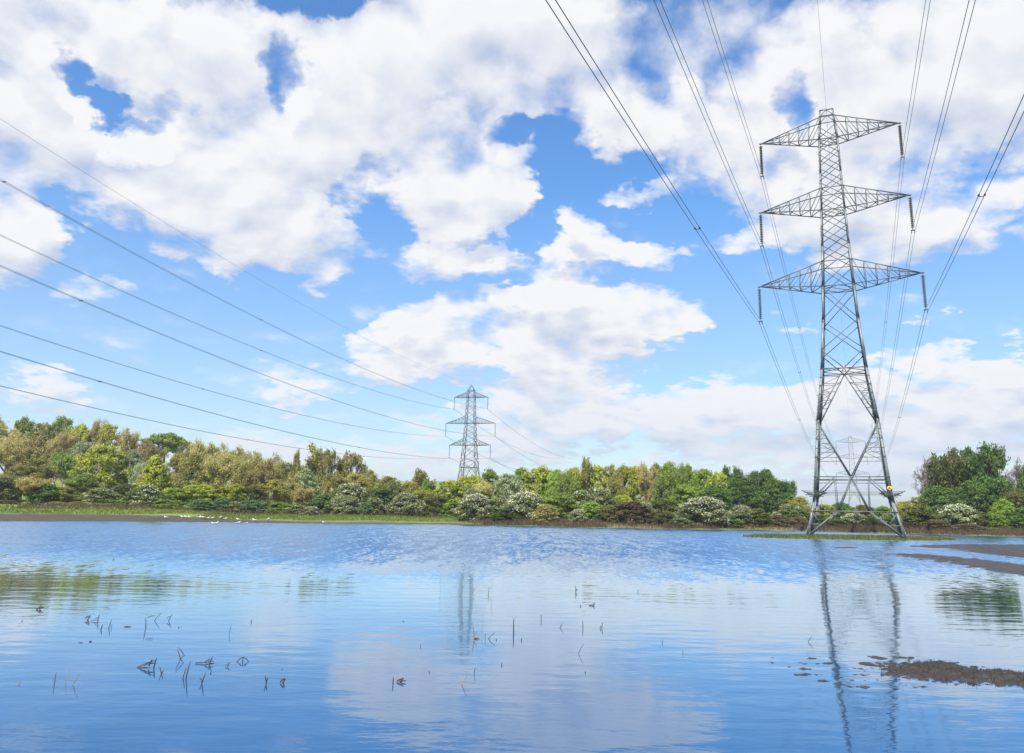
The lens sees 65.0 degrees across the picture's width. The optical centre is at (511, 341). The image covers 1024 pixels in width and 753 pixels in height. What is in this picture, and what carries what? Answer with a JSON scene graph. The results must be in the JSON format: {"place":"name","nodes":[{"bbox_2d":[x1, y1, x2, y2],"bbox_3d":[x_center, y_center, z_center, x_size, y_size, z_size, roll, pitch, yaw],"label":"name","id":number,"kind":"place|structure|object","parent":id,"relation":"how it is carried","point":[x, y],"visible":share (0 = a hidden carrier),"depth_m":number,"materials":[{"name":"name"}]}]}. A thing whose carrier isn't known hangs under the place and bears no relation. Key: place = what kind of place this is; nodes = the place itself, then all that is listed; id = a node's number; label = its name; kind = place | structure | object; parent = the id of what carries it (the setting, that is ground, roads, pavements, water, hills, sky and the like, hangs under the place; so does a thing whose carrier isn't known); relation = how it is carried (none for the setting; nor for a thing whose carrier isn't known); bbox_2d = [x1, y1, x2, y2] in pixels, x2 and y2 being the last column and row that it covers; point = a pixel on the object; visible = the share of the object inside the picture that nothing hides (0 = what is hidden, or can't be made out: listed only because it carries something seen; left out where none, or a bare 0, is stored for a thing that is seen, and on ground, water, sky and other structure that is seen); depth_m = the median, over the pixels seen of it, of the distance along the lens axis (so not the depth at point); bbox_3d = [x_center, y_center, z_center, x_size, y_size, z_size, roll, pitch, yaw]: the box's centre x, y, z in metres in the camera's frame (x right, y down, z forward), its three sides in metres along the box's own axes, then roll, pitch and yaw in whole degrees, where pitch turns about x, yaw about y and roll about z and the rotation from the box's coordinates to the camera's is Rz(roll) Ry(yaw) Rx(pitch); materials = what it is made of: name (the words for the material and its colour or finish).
{"place":"outdoors","nodes":[
{"label":"outdoors","id":0,"kind":"place"},
{"bbox_2d":[0,521,1023,752],"bbox_3d":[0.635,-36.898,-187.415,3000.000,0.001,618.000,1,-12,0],"label":"water","id":1,"kind":"structure","parent":0,"point":[727,617],"depth_m":14.12,"materials":[{"name":"blue liquid"}]},
{"bbox_2d":[0,473,1023,536],"bbox_3d":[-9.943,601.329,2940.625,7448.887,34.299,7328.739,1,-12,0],"label":"terrain","id":2,"kind":"structure","parent":0,"point":[107,517],"depth_m":104.89,"materials":[{"name":"green plant"}]},
{"bbox_2d":[0,477,25,503],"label":"olive tree","id":3,"kind":"object","parent":2,"relation":"on","point":[5,482],"visible":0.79,"depth_m":115.27,"materials":[{"name":"green plant"}]},
{"bbox_2d":[0,430,28,473],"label":"budding tree","id":4,"kind":"object","parent":2,"relation":"on","point":[6,460],"visible":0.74,"depth_m":160.90,"materials":[{"name":"yellow plant"}]},
{"bbox_2d":[7,415,35,473],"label":"leafy tree","id":5,"kind":"object","parent":2,"relation":"on","point":[23,425],"visible":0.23,"depth_m":195.66,"materials":[{"name":"green plant"}]},
{"bbox_2d":[0,465,45,500],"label":"olive tree","id":6,"kind":"object","parent":2,"relation":"on","point":[23,473],"visible":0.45,"depth_m":131.21,"materials":[{"name":"green plant"}]},
{"bbox_2d":[6,435,56,470],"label":"budding tree","id":7,"kind":"object","parent":2,"relation":"on","point":[38,448],"visible":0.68,"depth_m":155.80,"materials":[{"name":"brown plant"}]},
{"bbox_2d":[14,475,57,500],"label":"budding tree","id":8,"kind":"object","parent":2,"relation":"on","point":[31,485],"visible":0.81,"depth_m":114.32,"materials":[{"name":"beige plant"}]},
{"bbox_2d":[23,422,56,464],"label":"olive tree","id":9,"kind":"object","parent":2,"relation":"on","point":[41,429],"visible":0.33,"depth_m":194.68,"materials":[{"name":"green plant"}]},
{"bbox_2d":[24,453,58,481],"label":"birch tree","id":10,"kind":"object","parent":2,"relation":"on","point":[40,464],"visible":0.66,"depth_m":136.35,"materials":[{"name":"green plant"}]},
{"bbox_2d":[23,483,63,504],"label":"dark bush","id":11,"kind":"object","parent":2,"relation":"on","point":[45,492],"visible":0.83,"depth_m":114.70,"materials":[{"name":"green plant"}]},
{"bbox_2d":[46,415,73,478],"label":"leafy tree","id":12,"kind":"object","parent":2,"relation":"on","point":[61,423],"visible":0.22,"depth_m":198.62,"materials":[{"name":"green plant"}]},
{"bbox_2d":[48,450,79,486],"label":"birch tree","id":13,"kind":"object","parent":2,"relation":"on","point":[63,462],"visible":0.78,"depth_m":145.14,"materials":[{"name":"green plant"}]},
{"bbox_2d":[45,429,82,485],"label":"budding tree","id":14,"kind":"object","parent":2,"relation":"on","point":[63,442],"visible":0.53,"depth_m":166.96,"materials":[{"name":"brown plant"}]},
{"bbox_2d":[62,473,101,501],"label":"leafy tree","id":15,"kind":"object","parent":2,"relation":"on","point":[84,483],"visible":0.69,"depth_m":119.33,"materials":[{"name":"green plant"}]},
{"bbox_2d":[60,441,109,486],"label":"willow tree","id":16,"kind":"object","parent":2,"relation":"on","point":[83,447],"visible":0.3,"depth_m":155.87,"materials":[{"name":"green plant"}]},
{"bbox_2d":[67,443,132,491],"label":"lime green tree","id":17,"kind":"object","parent":2,"relation":"on","point":[107,455],"visible":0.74,"depth_m":143.50,"materials":[{"name":"green plant"}]},
{"bbox_2d":[78,487,125,505],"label":"hawthorn bush","id":18,"kind":"object","parent":2,"relation":"on","point":[98,497],"visible":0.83,"depth_m":114.82,"materials":[{"name":"green plant"}]},
{"bbox_2d":[91,422,124,475],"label":"olive tree","id":19,"kind":"object","parent":2,"relation":"on","point":[107,432],"visible":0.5,"depth_m":196.02,"materials":[{"name":"green plant"}]},
{"bbox_2d":[115,424,140,458],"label":"budding tree","id":20,"kind":"object","parent":2,"relation":"on","point":[126,441],"visible":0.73,"depth_m":195.61,"materials":[{"name":"green plant"}]},
{"bbox_2d":[119,484,167,506],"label":"hawthorn bush","id":21,"kind":"object","parent":2,"relation":"on","point":[142,495],"visible":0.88,"depth_m":113.95,"materials":[{"name":"white plant"}]},
{"bbox_2d":[132,437,168,462],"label":"budding tree","id":22,"kind":"object","parent":2,"relation":"on","point":[148,450],"visible":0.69,"depth_m":190.84,"materials":[{"name":"green plant"}]},
{"bbox_2d":[129,454,173,503],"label":"golden green tree","id":23,"kind":"object","parent":2,"relation":"on","point":[155,470],"visible":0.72,"depth_m":123.60,"materials":[{"name":"green plant"}]},
{"bbox_2d":[139,432,187,479],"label":"pine tree","id":24,"kind":"object","parent":2,"relation":"on","point":[170,441],"visible":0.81,"depth_m":199.01,"materials":[{"name":"green plant"}]},
{"bbox_2d":[154,488,192,507],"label":"bush","id":25,"kind":"object","parent":2,"relation":"on","point":[178,492],"visible":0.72,"depth_m":118.82,"materials":[{"name":"green plant"}]},
{"bbox_2d":[164,452,195,489],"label":"olive tree","id":26,"kind":"object","parent":2,"relation":"on","point":[173,460],"visible":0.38,"depth_m":160.36,"materials":[{"name":"green plant"}]},
{"bbox_2d":[171,452,212,504],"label":"olive tree","id":27,"kind":"object","parent":2,"relation":"on","point":[191,463],"visible":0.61,"depth_m":150.13,"materials":[{"name":"green plant"}]},
{"bbox_2d":[175,484,220,508],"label":"lime green tree","id":28,"kind":"object","parent":2,"relation":"on","point":[200,489],"visible":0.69,"depth_m":120.53,"materials":[{"name":"green plant"}]},
{"bbox_2d":[198,449,238,491],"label":"budding tree","id":29,"kind":"object","parent":2,"relation":"on","point":[219,473],"visible":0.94,"depth_m":148.11,"materials":[{"name":"green plant"}]},
{"bbox_2d":[217,483,251,507],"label":"lime green tree","id":30,"kind":"object","parent":2,"relation":"on","point":[235,490],"visible":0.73,"depth_m":122.19,"materials":[{"name":"green plant"}]},
{"bbox_2d":[229,453,257,486],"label":"budding tree","id":31,"kind":"object","parent":2,"relation":"on","point":[241,467],"visible":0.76,"depth_m":147.85,"materials":[{"name":"green plant"}]},
{"bbox_2d":[237,485,270,511],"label":"olive tree","id":32,"kind":"object","parent":2,"relation":"on","point":[253,490],"visible":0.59,"depth_m":124.74,"materials":[{"name":"green plant"}]},
{"bbox_2d":[243,458,282,500],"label":"budding tree","id":33,"kind":"object","parent":2,"relation":"on","point":[267,471],"visible":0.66,"depth_m":144.74,"materials":[{"name":"brown plant"}]},
{"bbox_2d":[254,479,294,507],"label":"olive tree","id":34,"kind":"object","parent":2,"relation":"on","point":[274,486],"visible":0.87,"depth_m":127.08,"materials":[{"name":"green plant"}]},
{"bbox_2d":[291,486,315,504],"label":"budding tree","id":35,"kind":"object","parent":2,"relation":"on","point":[302,496],"visible":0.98,"depth_m":125.52,"materials":[{"name":"brown plant"}]},
{"bbox_2d":[287,468,326,506],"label":"willow tree","id":36,"kind":"object","parent":2,"relation":"on","point":[306,476],"visible":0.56,"depth_m":134.51,"materials":[{"name":"green plant"}]},
{"bbox_2d":[298,441,332,482],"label":"poplar tree","id":37,"kind":"object","parent":2,"relation":"on","point":[312,465],"visible":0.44,"depth_m":162.26,"materials":[{"name":"green plant"}]},
{"bbox_2d":[304,494,342,513],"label":"dark bush","id":38,"kind":"object","parent":2,"relation":"on","point":[322,501],"visible":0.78,"depth_m":119.55,"materials":[{"name":"green plant"}]},
{"bbox_2d":[315,448,338,487],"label":"poplar tree","id":39,"kind":"object","parent":2,"relation":"on","point":[326,466],"visible":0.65,"depth_m":160.38,"materials":[{"name":"green plant"}]},
{"bbox_2d":[314,471,347,498],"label":"olive tree","id":40,"kind":"object","parent":2,"relation":"on","point":[332,480],"visible":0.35,"depth_m":148.27,"materials":[{"name":"green plant"}]},
{"bbox_2d":[327,494,363,514],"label":"hawthorn bush","id":41,"kind":"object","parent":2,"relation":"on","point":[347,502],"visible":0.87,"depth_m":118.70,"materials":[{"name":"green plant"}]},
{"bbox_2d":[327,481,370,514],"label":"hawthorn bush","id":42,"kind":"object","parent":2,"relation":"on","point":[350,489],"visible":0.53,"depth_m":129.41,"materials":[{"name":"white plant"}]},
{"bbox_2d":[336,472,373,500],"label":"olive tree","id":43,"kind":"object","parent":2,"relation":"on","point":[361,479],"visible":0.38,"depth_m":150.29,"materials":[{"name":"green plant"}]},
{"bbox_2d":[343,449,367,481],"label":"poplar tree","id":44,"kind":"object","parent":2,"relation":"on","point":[353,461],"visible":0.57,"depth_m":161.37,"materials":[{"name":"green plant"}]},
{"bbox_2d":[352,487,395,514],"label":"dark bush","id":45,"kind":"object","parent":2,"relation":"on","point":[380,493],"visible":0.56,"depth_m":127.86,"materials":[{"name":"green plant"}]},
{"bbox_2d":[0,504,784,526],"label":"grass","id":46,"kind":"structure","parent":2,"relation":"on","point":[5,508],"depth_m":109.39,"materials":[{"name":"green plant"}]},
{"bbox_2d":[383,492,425,515],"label":"hawthorn bush","id":47,"kind":"object","parent":2,"relation":"on","point":[407,500],"visible":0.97,"depth_m":122.91,"materials":[{"name":"green plant"}]},
{"bbox_2d":[419,495,450,515],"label":"olive tree","id":48,"kind":"object","parent":2,"relation":"on","point":[434,506],"visible":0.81,"depth_m":127.85,"materials":[{"name":"green plant"}]},
{"bbox_2d":[434,480,464,515],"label":"lime green tree","id":49,"kind":"object","parent":2,"relation":"on","point":[452,486],"visible":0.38,"depth_m":142.93,"materials":[{"name":"green plant"}]},
{"bbox_2d":[449,475,482,516],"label":"lime green tree","id":50,"kind":"object","parent":2,"relation":"on","point":[464,481],"visible":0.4,"depth_m":144.19,"materials":[{"name":"green plant"}]},
{"bbox_2d":[445,384,495,492],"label":"electricity pylon","id":51,"kind":"object","parent":2,"relation":"on","point":[475,427],"visible":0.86,"depth_m":311.68,"materials":[{"name":"metal"}]},
{"bbox_2d":[0,265,482,435],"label":"overhead line","id":52,"kind":"object","parent":51,"relation":"attached to","point":[195,347],"visible":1,"depth_m":115.04,"materials":[{"name":"metal"}]},
{"bbox_2d":[0,179,485,408],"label":"overhead line","id":53,"kind":"object","parent":51,"relation":"attached to","point":[187,281],"visible":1,"depth_m":118.42,"materials":[{"name":"metal"}]},
{"bbox_2d":[451,493,491,520],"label":"hawthorn bush","id":54,"kind":"object","parent":2,"relation":"on","point":[470,506],"visible":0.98,"depth_m":118.62,"materials":[{"name":"white plant"}]},
{"bbox_2d":[489,473,530,512],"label":"willow tree","id":55,"kind":"object","parent":2,"relation":"on","point":[511,480],"visible":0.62,"depth_m":134.18,"materials":[{"name":"green plant"}]},
{"bbox_2d":[1,500,1023,535],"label":"reeds","id":56,"kind":"object","parent":2,"relation":"on","point":[1005,531],"visible":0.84,"depth_m":108.76,"materials":[{"name":"plant"}]},
{"bbox_2d":[500,491,548,518],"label":"hawthorn bush","id":57,"kind":"object","parent":2,"relation":"on","point":[530,500],"visible":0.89,"depth_m":116.77,"materials":[{"name":"white plant"}]},
{"bbox_2d":[521,464,559,515],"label":"lime green tree","id":58,"kind":"object","parent":2,"relation":"on","point":[540,475],"visible":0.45,"depth_m":142.82,"materials":[{"name":"green plant"}]},
{"bbox_2d":[530,504,558,521],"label":"tan bush","id":59,"kind":"object","parent":2,"relation":"on","point":[545,508],"visible":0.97,"depth_m":112.23,"materials":[{"name":"beige plant"}]},
{"bbox_2d":[538,469,563,517],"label":"leafy tree","id":60,"kind":"object","parent":2,"relation":"on","point":[550,478],"visible":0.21,"depth_m":137.87,"materials":[{"name":"green plant"}]},
{"bbox_2d":[541,492,579,518],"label":"leafy tree","id":61,"kind":"object","parent":2,"relation":"on","point":[567,502],"visible":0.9,"depth_m":116.88,"materials":[{"name":"green plant"}]},
{"bbox_2d":[548,470,580,498],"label":"birch tree","id":62,"kind":"object","parent":2,"relation":"on","point":[567,483],"visible":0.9,"depth_m":129.94,"materials":[{"name":"green plant"}]},
{"bbox_2d":[578,456,594,501],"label":"birch tree","id":63,"kind":"object","parent":2,"relation":"on","point":[586,470],"visible":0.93,"depth_m":136.74,"materials":[{"name":"beige plant"}]},
{"bbox_2d":[586,488,620,519],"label":"hawthorn bush","id":64,"kind":"object","parent":2,"relation":"on","point":[602,496],"visible":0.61,"depth_m":120.08,"materials":[{"name":"green plant"}]},
{"bbox_2d":[604,501,656,522],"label":"rusty bush","id":65,"kind":"object","parent":2,"relation":"on","point":[626,506],"visible":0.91,"depth_m":113.39,"materials":[{"name":"brown plant"}]},
{"bbox_2d":[624,466,645,519],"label":"lime green tree","id":66,"kind":"object","parent":2,"relation":"on","point":[634,481],"visible":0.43,"depth_m":136.72,"materials":[{"name":"green plant"}]},
{"bbox_2d":[635,461,659,501],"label":"budding tree","id":67,"kind":"object","parent":2,"relation":"on","point":[645,485],"visible":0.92,"depth_m":131.04,"materials":[{"name":"beige plant"}]},
{"bbox_2d":[650,468,679,507],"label":"birch tree","id":68,"kind":"object","parent":2,"relation":"on","point":[664,485],"visible":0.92,"depth_m":126.43,"materials":[{"name":"green plant"}]},
{"bbox_2d":[646,498,686,518],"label":"bush","id":69,"kind":"object","parent":2,"relation":"on","point":[666,504],"visible":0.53,"depth_m":118.53,"materials":[{"name":"green plant"}]},
{"bbox_2d":[666,483,700,518],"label":"leafy tree","id":70,"kind":"object","parent":2,"relation":"on","point":[687,491],"visible":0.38,"depth_m":124.87,"materials":[{"name":"green plant"}]},
{"bbox_2d":[673,496,737,525],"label":"hawthorn bush","id":71,"kind":"object","parent":2,"relation":"on","point":[698,507],"visible":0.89,"depth_m":112.05,"materials":[{"name":"white plant"}]},
{"bbox_2d":[695,485,735,519],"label":"dark leafy tree","id":72,"kind":"object","parent":2,"relation":"on","point":[716,493],"visible":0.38,"depth_m":123.19,"materials":[{"name":"green plant"}]},
{"bbox_2d":[727,504,759,525],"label":"hawthorn bush","id":73,"kind":"object","parent":2,"relation":"on","point":[742,511],"visible":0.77,"depth_m":113.89,"materials":[{"name":"green plant"}]},
{"bbox_2d":[723,474,766,517],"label":"dark leafy tree","id":74,"kind":"object","parent":2,"relation":"on","point":[739,483],"visible":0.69,"depth_m":127.94,"materials":[{"name":"green plant"}]},
{"bbox_2d":[740,508,774,525],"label":"olive bush","id":75,"kind":"object","parent":2,"relation":"on","point":[761,514],"visible":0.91,"depth_m":113.18,"materials":[{"name":"green plant"}]},
{"bbox_2d":[752,467,783,522],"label":"tree","id":76,"kind":"object","parent":2,"relation":"on","point":[765,476],"visible":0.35,"depth_m":135.26,"materials":[{"name":"green plant"}]},
{"bbox_2d":[758,477,796,519],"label":"dark leafy tree","id":77,"kind":"object","parent":2,"relation":"on","point":[772,503],"visible":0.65,"depth_m":131.12,"materials":[{"name":"green plant"}]},
{"bbox_2d":[770,503,809,524],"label":"hawthorn bush","id":78,"kind":"object","parent":2,"relation":"on","point":[788,510],"visible":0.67,"depth_m":118.06,"materials":[{"name":"green plant"}]},
{"bbox_2d":[900,506,942,526],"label":"olive bush","id":79,"kind":"object","parent":2,"relation":"on","point":[915,515],"visible":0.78,"depth_m":108.11,"materials":[{"name":"green plant"}]},
{"bbox_2d":[918,485,966,525],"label":"dark leafy tree","id":80,"kind":"object","parent":2,"relation":"on","point":[939,499],"visible":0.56,"depth_m":114.42,"materials":[{"name":"green plant"}]},
{"bbox_2d":[922,447,968,498],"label":"thinly leafed tree","id":81,"kind":"object","parent":2,"relation":"on","point":[946,472],"visible":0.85,"depth_m":122.14,"materials":[{"name":"green plant"}]},
{"bbox_2d":[928,503,978,526],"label":"hawthorn bush","id":82,"kind":"object","parent":2,"relation":"on","point":[955,511],"visible":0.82,"depth_m":107.75,"materials":[{"name":"white plant"}]},
{"bbox_2d":[949,478,996,513],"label":"dark leafy tree","id":83,"kind":"object","parent":2,"relation":"on","point":[974,490],"visible":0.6,"depth_m":116.95,"materials":[{"name":"green plant"}]},
{"bbox_2d":[958,441,1010,503],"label":"thinly leafed tree","id":84,"kind":"object","parent":2,"relation":"on","point":[985,460],"visible":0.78,"depth_m":121.57,"materials":[{"name":"green plant"}]},
{"bbox_2d":[972,475,1019,512],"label":"bush","id":85,"kind":"object","parent":2,"relation":"on","point":[995,486],"visible":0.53,"depth_m":118.11,"materials":[{"name":"green plant"}]},
{"bbox_2d":[988,498,1021,526],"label":"leafy tree","id":86,"kind":"object","parent":2,"relation":"on","point":[1001,506],"visible":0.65,"depth_m":108.81,"materials":[{"name":"green plant"}]},
{"bbox_2d":[999,488,1023,510],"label":"thinly leafed tree","id":87,"kind":"object","parent":2,"relation":"on","point":[1016,497],"visible":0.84,"depth_m":111.77,"materials":[{"name":"green plant"}]},
{"bbox_2d":[1005,507,1023,529],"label":"dark bush","id":88,"kind":"object","parent":2,"relation":"on","point":[1017,516],"visible":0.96,"depth_m":106.39,"materials":[{"name":"green plant"}]},
{"bbox_2d":[0,0,1023,509],"label":"sky","id":89,"kind":"structure","parent":0,"point":[451,185],"materials":[{"name":"blue"}]},
{"bbox_2d":[745,536,931,540],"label":"grass strip","id":90,"kind":"object","parent":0,"point":[822,538],"depth_m":75.39,"materials":[{"name":"plant"}]},
{"bbox_2d":[743,533,956,540],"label":"grass","id":91,"kind":"structure","parent":90,"relation":"on","point":[856,537],"depth_m":77.00,"materials":[{"name":"plant"}]},
{"bbox_2d":[758,108,927,539],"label":"electricity pylon","id":92,"kind":"object","parent":91,"relation":"on","point":[888,494],"visible":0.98,"depth_m":87.40,"materials":[{"name":"metal"}]},
{"bbox_2d":[545,0,761,321],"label":"overhead line","id":93,"kind":"object","parent":92,"relation":"attached to","point":[638,132],"visible":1,"depth_m":37.49,"materials":[{"name":"metal"}]},
{"bbox_2d":[654,0,762,244],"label":"overhead line","id":94,"kind":"object","parent":92,"relation":"attached to","point":[704,107],"visible":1,"depth_m":54.36,"materials":[{"name":"metal"}]},
{"bbox_2d":[911,0,975,231],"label":"overhead line","id":95,"kind":"object","parent":92,"relation":"attached to","point":[944,101],"visible":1,"depth_m":53.79,"materials":[{"name":"metal"}]},
{"bbox_2d":[925,95,1023,309],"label":"overhead line","id":96,"kind":"object","parent":92,"relation":"attached to","point":[978,195],"visible":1,"depth_m":46.29,"materials":[{"name":"metal"}]},
{"bbox_2d":[771,657,926,687],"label":"mud bank","id":97,"kind":"structure","parent":0,"point":[843,677],"depth_m":11.52,"materials":[{"name":"soil"}]},
{"bbox_2d":[864,659,1023,689],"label":"mud bank","id":98,"kind":"structure","parent":0,"point":[936,676],"depth_m":11.58,"materials":[{"name":"brown soil"}]},
{"bbox_2d":[876,659,1023,684],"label":"stubble","id":99,"kind":"object","parent":98,"relation":"on","point":[970,667],"visible":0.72,"depth_m":11.72,"materials":[{"name":"plant"}]},
{"bbox_2d":[887,553,1023,575],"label":"mud bank","id":100,"kind":"structure","parent":0,"point":[1000,567],"depth_m":39.30,"materials":[{"name":"brown soil"}]},
{"bbox_2d":[911,544,1023,557],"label":"mud bank","id":101,"kind":"structure","parent":0,"point":[1013,550],"depth_m":57.31,"materials":[{"name":"soil"}]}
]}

